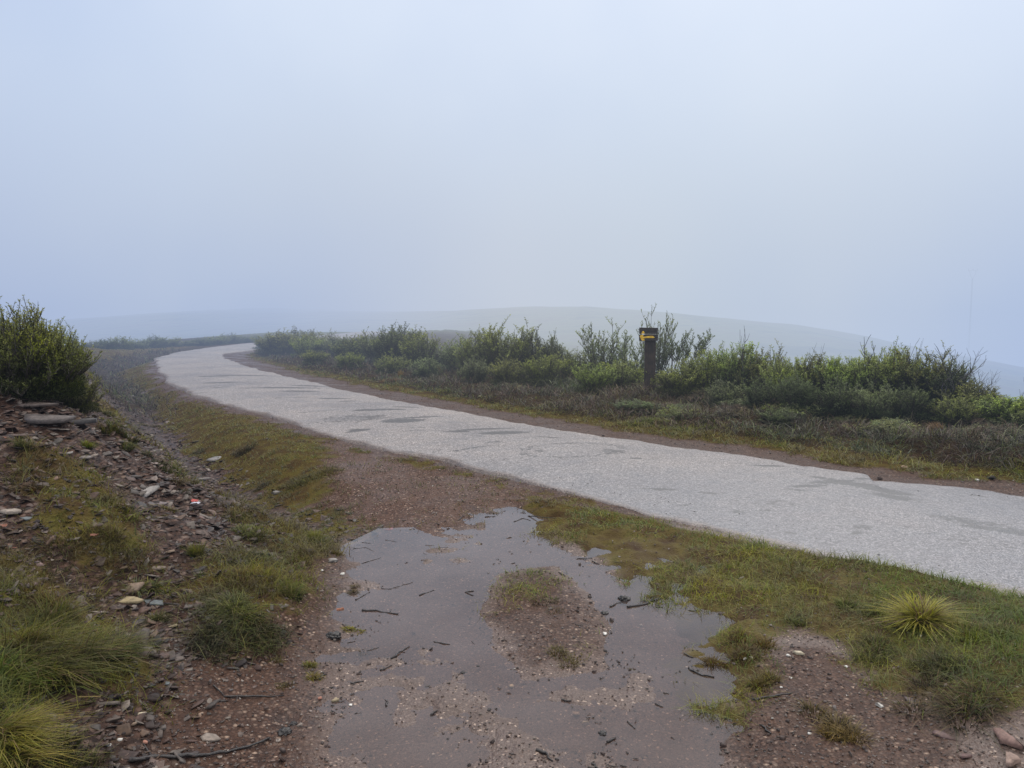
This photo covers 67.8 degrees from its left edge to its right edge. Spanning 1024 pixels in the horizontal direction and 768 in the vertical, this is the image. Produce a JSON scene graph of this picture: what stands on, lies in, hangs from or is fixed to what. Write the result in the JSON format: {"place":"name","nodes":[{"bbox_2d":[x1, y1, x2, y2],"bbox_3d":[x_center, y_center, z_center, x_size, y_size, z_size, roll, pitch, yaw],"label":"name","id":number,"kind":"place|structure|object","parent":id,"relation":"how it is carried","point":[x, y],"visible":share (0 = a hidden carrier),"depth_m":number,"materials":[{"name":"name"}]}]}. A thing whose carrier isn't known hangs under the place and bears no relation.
{"place":"outdoors","nodes":[
{"label":"outdoors","id":0,"kind":"place"},
{"bbox_2d":[0,306,1023,767],"bbox_3d":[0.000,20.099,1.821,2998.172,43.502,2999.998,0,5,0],"label":"ground","id":1,"kind":"structure","parent":0,"point":[446,578],"depth_m":4.17,"materials":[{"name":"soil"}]},
{"bbox_2d":[5,481,47,494],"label":"weed","id":2,"kind":"object","parent":1,"relation":"on","point":[14,488],"visible":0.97,"depth_m":4.35,"materials":[{"name":"green plant"}]},
{"bbox_2d":[0,641,66,692],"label":"grass tussock","id":3,"kind":"object","parent":1,"relation":"on","point":[9,667],"depth_m":2.72,"materials":[{"name":"plant"}]},
{"bbox_2d":[11,578,81,620],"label":"grass tussock","id":4,"kind":"object","parent":1,"relation":"on","point":[40,595],"depth_m":3.37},
{"bbox_2d":[24,414,75,423],"bbox_3d":[-3.242,0.240,5.277,0.356,0.053,0.174,0,5,0],"label":"stone","id":5,"kind":"object","parent":1,"relation":"on","point":[39,419],"visible":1,"depth_m":5.25,"materials":[{"name":"stone"}]},
{"bbox_2d":[0,294,102,402],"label":"broom bush","id":6,"kind":"object","parent":1,"relation":"on","point":[39,362],"visible":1,"depth_m":5.78,"materials":[{"name":"green plant"}]},
{"bbox_2d":[0,690,114,767],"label":"grass tussock","id":7,"kind":"object","parent":1,"relation":"on","point":[29,735],"depth_m":2.38,"materials":[{"name":"plant"}]},
{"bbox_2d":[13,591,101,636],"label":"grass tussock","id":8,"kind":"object","parent":1,"relation":"on","point":[62,610],"depth_m":3.29,"materials":[{"name":"plant"}]},
{"bbox_2d":[51,316,85,374],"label":"broom bush","id":9,"kind":"object","parent":1,"relation":"on","point":[73,338],"visible":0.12,"depth_m":10.35,"materials":[{"name":"green plant"}]},
{"bbox_2d":[30,718,128,767],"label":"grass tussock","id":10,"kind":"object","parent":1,"relation":"on","point":[74,756],"depth_m":2.48,"materials":[{"name":"plant"}]},
{"bbox_2d":[52,373,108,413],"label":"broom bush","id":11,"kind":"object","parent":1,"relation":"on","point":[82,403],"visible":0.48,"depth_m":6.43,"materials":[{"name":"green plant"}]},
{"bbox_2d":[12,520,162,581],"bbox_3d":[-2.216,0.824,3.943,0.747,0.168,0.594,-5,7,-44],"label":"grass tussock","id":12,"kind":"object","parent":1,"relation":"on","point":[65,542],"depth_m":3.94,"materials":[{"name":"plant"}]},
{"bbox_2d":[0,602,193,704],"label":"grass tussock","id":13,"kind":"object","parent":1,"relation":"on","point":[80,653],"depth_m":2.91,"materials":[{"name":"plant"}]},
{"bbox_2d":[82,517,139,552],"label":"grass tussock","id":14,"kind":"object","parent":1,"relation":"on","point":[112,533],"depth_m":4.11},
{"bbox_2d":[95,417,141,443],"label":"grass tussock","id":15,"kind":"object","parent":1,"relation":"on","point":[111,427],"depth_m":5.98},
{"bbox_2d":[70,627,171,659],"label":"grass tussock","id":16,"kind":"object","parent":1,"relation":"on","point":[133,649],"depth_m":3.20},
{"bbox_2d":[105,336,138,349],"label":"broom bush","id":17,"kind":"object","parent":1,"relation":"on","point":[123,343],"visible":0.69,"depth_m":32.61,"materials":[{"name":"green plant"}]},
{"bbox_2d":[120,575,172,597],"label":"grass tussock","id":18,"kind":"object","parent":1,"relation":"on","point":[154,585],"depth_m":3.88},
{"bbox_2d":[140,333,167,347],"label":"broom bush","id":19,"kind":"object","parent":1,"relation":"on","point":[156,342],"visible":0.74,"depth_m":36.72,"materials":[{"name":"green plant"}]},
{"bbox_2d":[143,609,175,622],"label":"grass tussock","id":20,"kind":"object","parent":1,"relation":"on","point":[155,617],"depth_m":3.61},
{"bbox_2d":[157,459,202,484],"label":"grass tussock","id":21,"kind":"object","parent":1,"relation":"on","point":[165,469],"depth_m":5.88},
{"bbox_2d":[0,328,383,767],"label":"slate scree","id":22,"kind":"structure","parent":1,"relation":"on","point":[123,730],"depth_m":3.94,"materials":[{"name":"stone"}]},
{"bbox_2d":[178,540,209,557],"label":"grass tussock","id":23,"kind":"object","parent":1,"relation":"on","point":[196,549],"depth_m":4.31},
{"bbox_2d":[129,737,269,762],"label":"twig","id":24,"kind":"object","parent":1,"relation":"on","point":[143,758],"visible":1,"depth_m":2.64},
{"bbox_2d":[191,587,287,632],"bbox_3d":[-1.382,1.096,3.734,0.503,0.112,0.427,1,5,11],"label":"grass tussock","id":25,"kind":"object","parent":1,"relation":"on","point":[219,605],"depth_m":3.75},
{"bbox_2d":[170,601,315,672],"bbox_3d":[-1.280,1.145,3.554,0.694,0.160,0.651,0,5,0],"label":"grass tussock","id":26,"kind":"object","parent":1,"relation":"on","point":[262,638],"depth_m":3.54,"materials":[{"name":"plant"}]},
{"bbox_2d":[225,522,271,542],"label":"grass tussock","id":27,"kind":"object","parent":1,"relation":"on","point":[244,529],"depth_m":4.92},
{"bbox_2d":[212,563,292,595],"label":"grass tussock","id":28,"kind":"object","parent":1,"relation":"on","point":[238,575],"depth_m":4.05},
{"bbox_2d":[251,327,300,354],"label":"broom bush","id":29,"kind":"object","parent":1,"relation":"on","point":[269,339],"visible":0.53,"depth_m":30.02,"materials":[{"name":"green plant"}]},
{"bbox_2d":[262,335,297,354],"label":"broom bush","id":30,"kind":"object","parent":1,"relation":"on","point":[284,347],"visible":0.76,"depth_m":29.90,"materials":[{"name":"green plant"}]},
{"bbox_2d":[258,540,321,569],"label":"grass tussock","id":31,"kind":"object","parent":1,"relation":"on","point":[296,556],"depth_m":4.81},
{"bbox_2d":[269,575,313,600],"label":"grass tussock","id":32,"kind":"object","parent":1,"relation":"on","point":[293,592],"depth_m":4.12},
{"bbox_2d":[289,332,326,357],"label":"broom bush","id":33,"kind":"object","parent":1,"relation":"on","point":[305,346],"visible":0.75,"depth_m":26.82,"materials":[{"name":"green plant"}]},
{"bbox_2d":[289,329,339,348],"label":"broom bush","id":34,"kind":"object","parent":1,"relation":"on","point":[314,337],"visible":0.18,"depth_m":28.43,"materials":[{"name":"green plant"}]},
{"bbox_2d":[300,350,331,364],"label":"broom bush","id":35,"kind":"object","parent":1,"relation":"on","point":[313,356],"visible":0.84,"depth_m":23.39,"materials":[{"name":"green plant"}]},
{"bbox_2d":[294,463,347,484],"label":"grass tussock","id":36,"kind":"object","parent":1,"relation":"on","point":[323,471],"depth_m":7.79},
{"bbox_2d":[314,334,347,355],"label":"broom bush","id":37,"kind":"object","parent":1,"relation":"on","point":[328,347],"visible":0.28,"depth_m":26.87,"materials":[{"name":"green plant"}]},
{"bbox_2d":[330,334,360,360],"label":"broom bush","id":38,"kind":"object","parent":1,"relation":"on","point":[337,347],"visible":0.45,"depth_m":24.46,"materials":[{"name":"green plant"}]},
{"bbox_2d":[334,349,364,368],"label":"broom bush","id":39,"kind":"object","parent":1,"relation":"on","point":[343,361],"visible":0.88,"depth_m":21.46,"materials":[{"name":"green plant"}]},
{"bbox_2d":[357,326,390,361],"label":"broom bush","id":40,"kind":"object","parent":1,"relation":"on","point":[366,347],"visible":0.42,"depth_m":23.50,"materials":[{"name":"green plant"}]},
{"bbox_2d":[373,352,411,373],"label":"broom bush","id":41,"kind":"object","parent":1,"relation":"on","point":[397,364],"visible":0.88,"depth_m":20.14,"materials":[{"name":"green plant"}]},
{"bbox_2d":[371,321,421,363],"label":"broom bush","id":42,"kind":"object","parent":1,"relation":"on","point":[391,340],"visible":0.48,"depth_m":22.22,"materials":[{"name":"green plant"}]},
{"bbox_2d":[388,324,452,366],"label":"broom bush","id":43,"kind":"object","parent":1,"relation":"on","point":[413,351],"visible":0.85,"depth_m":21.38,"materials":[{"name":"green plant"}]},
{"bbox_2d":[406,355,442,376],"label":"broom bush","id":44,"kind":"object","parent":1,"relation":"on","point":[424,368],"visible":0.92,"depth_m":18.94,"materials":[{"name":"green plant"}]},
{"bbox_2d":[436,332,473,371],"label":"broom bush","id":45,"kind":"object","parent":1,"relation":"on","point":[447,356],"visible":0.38,"depth_m":19.68,"materials":[{"name":"green plant"}]},
{"bbox_2d":[457,354,488,382],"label":"broom bush","id":46,"kind":"object","parent":1,"relation":"on","point":[479,370],"visible":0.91,"depth_m":17.00,"materials":[{"name":"green plant"}]},
{"bbox_2d":[450,327,505,373],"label":"broom bush","id":47,"kind":"object","parent":1,"relation":"on","point":[468,351],"visible":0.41,"depth_m":18.64,"materials":[{"name":"green plant"}]},
{"bbox_2d":[485,356,529,385],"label":"broom bush","id":48,"kind":"object","parent":1,"relation":"on","point":[500,371],"visible":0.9,"depth_m":16.38,"materials":[{"name":"green plant"}]},
{"bbox_2d":[477,314,544,372],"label":"broom bush","id":49,"kind":"object","parent":1,"relation":"on","point":[494,346],"visible":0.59,"depth_m":18.12,"materials":[{"name":"green plant"}]},
{"bbox_2d":[0,347,1023,767],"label":"grass","id":50,"kind":"structure","parent":1,"relation":"on","point":[6,697],"depth_m":4.31,"materials":[{"name":"plant"}]},
{"bbox_2d":[505,326,553,368],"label":"broom bush","id":51,"kind":"object","parent":1,"relation":"on","point":[531,349],"visible":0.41,"depth_m":18.15,"materials":[{"name":"green plant"}]},
{"bbox_2d":[517,353,566,386],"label":"broom bush","id":52,"kind":"object","parent":1,"relation":"on","point":[545,370],"visible":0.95,"depth_m":16.36,"materials":[{"name":"green plant"}]},
{"bbox_2d":[535,327,568,367],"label":"broom bush","id":53,"kind":"object","parent":1,"relation":"on","point":[554,349],"visible":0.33,"depth_m":17.94,"materials":[{"name":"green plant"}]},
{"bbox_2d":[88,345,1023,472],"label":"heather","id":54,"kind":"object","parent":1,"relation":"on","point":[638,387],"visible":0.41,"depth_m":11.76,"materials":[{"name":"green plant"}]},
{"bbox_2d":[545,644,584,668],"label":"grass tussock","id":55,"kind":"object","parent":1,"relation":"on","point":[563,654],"depth_m":3.56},
{"bbox_2d":[552,346,603,378],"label":"broom bush","id":56,"kind":"object","parent":1,"relation":"on","point":[567,368],"visible":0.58,"depth_m":17.00,"materials":[{"name":"green plant"}]},
{"bbox_2d":[571,356,619,393],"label":"broom bush","id":57,"kind":"object","parent":1,"relation":"on","point":[592,379],"visible":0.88,"depth_m":14.14,"materials":[{"name":"green plant"}]},
{"bbox_2d":[575,315,631,373],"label":"open bush","id":58,"kind":"object","parent":1,"relation":"on","point":[602,357],"visible":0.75,"depth_m":17.05,"materials":[{"name":"green plant"}]},
{"bbox_2d":[604,331,643,380],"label":"open bush","id":59,"kind":"object","parent":1,"relation":"on","point":[635,357],"visible":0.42,"depth_m":16.27,"materials":[{"name":"green plant"}]},
{"bbox_2d":[599,353,658,389],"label":"broom bush","id":60,"kind":"object","parent":1,"relation":"on","point":[624,374],"visible":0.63,"depth_m":14.59,"materials":[{"name":"green plant"}]},
{"bbox_2d":[611,399,661,413],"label":"broom bush","id":61,"kind":"object","parent":1,"relation":"on","point":[622,404],"visible":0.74,"depth_m":12.01,"materials":[{"name":"green plant"}]},
{"bbox_2d":[639,327,657,393],"bbox_3d":[2.466,-0.335,13.867,0.334,1.388,0.201,0,5,4],"label":"waymark post","id":62,"kind":"object","parent":1,"relation":"on","point":[649,337],"visible":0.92,"depth_m":13.79,"materials":[{"name":"brown wood"}]},
{"bbox_2d":[637,303,677,377],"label":"open bush","id":63,"kind":"object","parent":1,"relation":"on","point":[659,357],"visible":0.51,"depth_m":16.63,"materials":[{"name":"green plant"}]},
{"bbox_2d":[315,459,1019,766],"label":"plant litter","id":64,"kind":"object","parent":1,"relation":"on","point":[590,658],"visible":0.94,"depth_m":3.42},
{"bbox_2d":[646,365,712,395],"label":"broom bush","id":65,"kind":"object","parent":1,"relation":"on","point":[673,382],"visible":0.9,"depth_m":13.63,"materials":[{"name":"green plant"}]},
{"bbox_2d":[656,403,706,419],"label":"broom bush","id":66,"kind":"object","parent":1,"relation":"on","point":[673,412],"visible":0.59,"depth_m":11.34,"materials":[{"name":"green plant"}]},
{"bbox_2d":[659,328,714,375],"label":"leaning bush","id":67,"kind":"object","parent":1,"relation":"on","point":[686,353],"visible":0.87,"depth_m":16.19,"materials":[{"name":"green plant"}]},
{"bbox_2d":[675,341,736,395],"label":"broom bush","id":68,"kind":"object","parent":1,"relation":"on","point":[714,371],"visible":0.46,"depth_m":13.72,"materials":[{"name":"green plant"}]},
{"bbox_2d":[704,375,746,406],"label":"broom bush","id":69,"kind":"object","parent":1,"relation":"on","point":[717,395],"visible":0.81,"depth_m":12.55,"materials":[{"name":"green plant"}]},
{"bbox_2d":[704,341,768,397],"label":"broom bush","id":70,"kind":"object","parent":1,"relation":"on","point":[732,363],"visible":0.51,"depth_m":13.60,"materials":[{"name":"green plant"}]},
{"bbox_2d":[729,339,791,397],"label":"broom bush","id":71,"kind":"object","parent":1,"relation":"on","point":[753,374],"visible":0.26,"depth_m":13.38,"materials":[{"name":"green plant"}]},
{"bbox_2d":[741,371,781,410],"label":"broom bush","id":72,"kind":"object","parent":1,"relation":"on","point":[764,395],"visible":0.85,"depth_m":11.63,"materials":[{"name":"green plant"}]},
{"bbox_2d":[742,669,786,692],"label":"grass tussock","id":73,"kind":"object","parent":1,"relation":"on","point":[762,681],"depth_m":3.28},
{"bbox_2d":[754,404,799,425],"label":"broom bush","id":74,"kind":"object","parent":1,"relation":"on","point":[775,417],"visible":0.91,"depth_m":10.71,"materials":[{"name":"green plant"}]},
{"bbox_2d":[758,346,830,402],"bbox_3d":[4.593,-0.109,12.469,1.084,1.017,1.116,-2,6,-20],"label":"broom bush","id":75,"kind":"object","parent":1,"relation":"on","point":[785,370],"visible":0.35,"depth_m":12.40,"materials":[{"name":"green plant"}]},
{"bbox_2d":[779,612,813,626],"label":"grass tussock","id":76,"kind":"object","parent":1,"relation":"on","point":[795,620],"depth_m":3.92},
{"bbox_2d":[772,370,821,414],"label":"broom bush","id":77,"kind":"object","parent":1,"relation":"on","point":[806,394],"visible":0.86,"depth_m":11.32,"materials":[{"name":"green plant"}]},
{"bbox_2d":[773,402,824,420],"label":"broom bush","id":78,"kind":"object","parent":1,"relation":"on","point":[812,413],"visible":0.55,"depth_m":11.17,"materials":[{"name":"green plant"}]},
{"bbox_2d":[793,348,842,399],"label":"broom bush","id":79,"kind":"object","parent":1,"relation":"on","point":[806,367],"visible":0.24,"depth_m":12.30,"materials":[{"name":"green plant"}]},
{"bbox_2d":[811,371,859,417],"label":"broom bush","id":80,"kind":"object","parent":1,"relation":"on","point":[833,403],"visible":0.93,"depth_m":11.09,"materials":[{"name":"green plant"}]},
{"bbox_2d":[788,696,886,747],"bbox_3d":[1.234,1.297,2.935,0.260,0.071,0.411,-1,5,-15],"label":"grass tussock","id":81,"kind":"object","parent":1,"relation":"on","point":[845,735],"depth_m":2.90,"materials":[{"name":"plant"}]},
{"bbox_2d":[814,356,873,401],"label":"broom bush","id":82,"kind":"object","parent":1,"relation":"on","point":[833,365],"visible":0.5,"depth_m":11.95,"materials":[{"name":"green plant"}]},
{"bbox_2d":[825,414,866,426],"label":"broom bush","id":83,"kind":"object","parent":1,"relation":"on","point":[839,418],"visible":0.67,"depth_m":10.79,"materials":[{"name":"green plant"}]},
{"bbox_2d":[830,595,890,616],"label":"grass tussock","id":84,"kind":"object","parent":1,"relation":"on","point":[845,602],"depth_m":4.07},
{"bbox_2d":[831,345,897,398],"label":"broom bush","id":85,"kind":"object","parent":1,"relation":"on","point":[875,379],"visible":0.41,"depth_m":11.82,"materials":[{"name":"green plant"}]},
{"bbox_2d":[847,378,897,419],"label":"broom bush","id":86,"kind":"object","parent":1,"relation":"on","point":[874,407],"visible":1,"depth_m":10.83,"materials":[{"name":"green plant"}]},
{"bbox_2d":[845,629,902,668],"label":"grass tussock","id":87,"kind":"object","parent":1,"relation":"on","point":[875,639],"depth_m":3.56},
{"bbox_2d":[842,417,932,440],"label":"broom bush","id":88,"kind":"object","parent":1,"relation":"on","point":[886,425],"visible":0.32,"depth_m":9.81,"materials":[{"name":"green plant"}]},
{"bbox_2d":[856,336,921,398],"bbox_3d":[6.015,-0.232,12.017,0.957,1.105,0.930,-2,5,-17],"label":"broom bush","id":89,"kind":"object","parent":1,"relation":"on","point":[891,361],"visible":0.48,"depth_m":11.81,"materials":[{"name":"green plant"}]},
{"bbox_2d":[889,381,934,422],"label":"broom bush","id":90,"kind":"object","parent":1,"relation":"on","point":[915,402],"visible":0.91,"depth_m":10.80,"materials":[{"name":"green plant"}]},
{"bbox_2d":[848,589,976,644],"bbox_3d":[2.028,1.125,3.753,0.657,0.175,0.679,4,7,40],"label":"grass tussock","id":91,"kind":"object","parent":1,"relation":"on","point":[911,613],"depth_m":3.77,"materials":[{"name":"plant"}]},
{"bbox_2d":[879,340,957,401],"bbox_3d":[6.310,-0.192,11.918,1.188,1.006,1.154,3,6,29],"label":"broom bush","id":92,"kind":"object","parent":1,"relation":"on","point":[918,381],"visible":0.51,"depth_m":11.69,"materials":[{"name":"green plant"}]},
{"bbox_2d":[891,644,974,687],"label":"grass tussock","id":93,"kind":"object","parent":1,"relation":"on","point":[934,663],"depth_m":3.30,"materials":[{"name":"plant"}]},
{"bbox_2d":[913,354,975,405],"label":"broom bush","id":94,"kind":"object","parent":1,"relation":"on","point":[958,374],"visible":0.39,"depth_m":11.50,"materials":[{"name":"green plant"}]},
{"bbox_2d":[872,668,1023,757],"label":"grass tussock","id":95,"kind":"object","parent":1,"relation":"on","point":[920,701],"depth_m":3.00,"materials":[{"name":"plant"}]},
{"bbox_2d":[925,390,981,426],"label":"broom bush","id":96,"kind":"object","parent":1,"relation":"on","point":[966,406],"visible":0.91,"depth_m":10.50,"materials":[{"name":"green plant"}]},
{"bbox_2d":[930,345,986,401],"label":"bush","id":97,"kind":"object","parent":1,"relation":"on","point":[953,386],"visible":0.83,"depth_m":11.31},
{"bbox_2d":[929,378,1006,412],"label":"broom bush","id":98,"kind":"object","parent":1,"relation":"on","point":[969,390],"visible":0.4,"depth_m":11.03,"materials":[{"name":"green plant"}]},
{"bbox_2d":[939,612,1023,643],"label":"grass tussock","id":99,"kind":"object","parent":1,"relation":"on","point":[995,625],"depth_m":3.56,"materials":[{"name":"plant"}]},
{"bbox_2d":[954,431,1021,449],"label":"heather clump","id":100,"kind":"object","parent":1,"relation":"on","point":[983,441],"visible":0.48,"depth_m":8.52,"materials":[{"name":"green plant"}]},
{"bbox_2d":[966,421,1023,440],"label":"heather clump","id":101,"kind":"object","parent":1,"relation":"on","point":[1000,429],"visible":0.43,"depth_m":9.01,"materials":[{"name":"green plant"}]},
{"bbox_2d":[970,394,1023,424],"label":"broom bush","id":102,"kind":"object","parent":1,"relation":"on","point":[992,408],"visible":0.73,"depth_m":10.38,"materials":[{"name":"green plant"}]},
{"bbox_2d":[975,453,1023,473],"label":"grass tussock","id":103,"kind":"object","parent":1,"relation":"on","point":[1006,462],"depth_m":7.88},
{"bbox_2d":[993,727,1023,749],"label":"stone","id":104,"kind":"object","parent":1,"relation":"on","point":[1005,738],"visible":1,"depth_m":2.72,"materials":[{"name":"stone"}]},
{"bbox_2d":[998,401,1023,427],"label":"broom bush","id":105,"kind":"object","parent":1,"relation":"on","point":[1019,414],"visible":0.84,"depth_m":10.01,"materials":[{"name":"green plant"}]},
{"bbox_2d":[1006,751,1020,766],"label":"stone","id":106,"kind":"object","parent":1,"relation":"on","point":[1012,759],"visible":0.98,"depth_m":2.63,"materials":[{"name":"stone"}]},
{"bbox_2d":[0,0,1023,339],"label":"sky","id":107,"kind":"structure","parent":0,"point":[846,166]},
{"bbox_2d":[154,331,1023,596],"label":"road","id":108,"kind":"structure","parent":0,"point":[960,530],"depth_m":7.22,"materials":[{"name":"asphalt"}]},
{"label":"water","id":109,"kind":"structure","parent":0,"visible":0},
{"bbox_2d":[697,653,731,671],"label":"grass tussock","id":110,"kind":"object","parent":109,"relation":"in","point":[712,658],"depth_m":3.53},
{"bbox_2d":[722,625,786,665],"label":"grass tussock","id":111,"kind":"object","parent":109,"relation":"in","point":[760,643],"depth_m":3.61,"materials":[{"name":"plant"}]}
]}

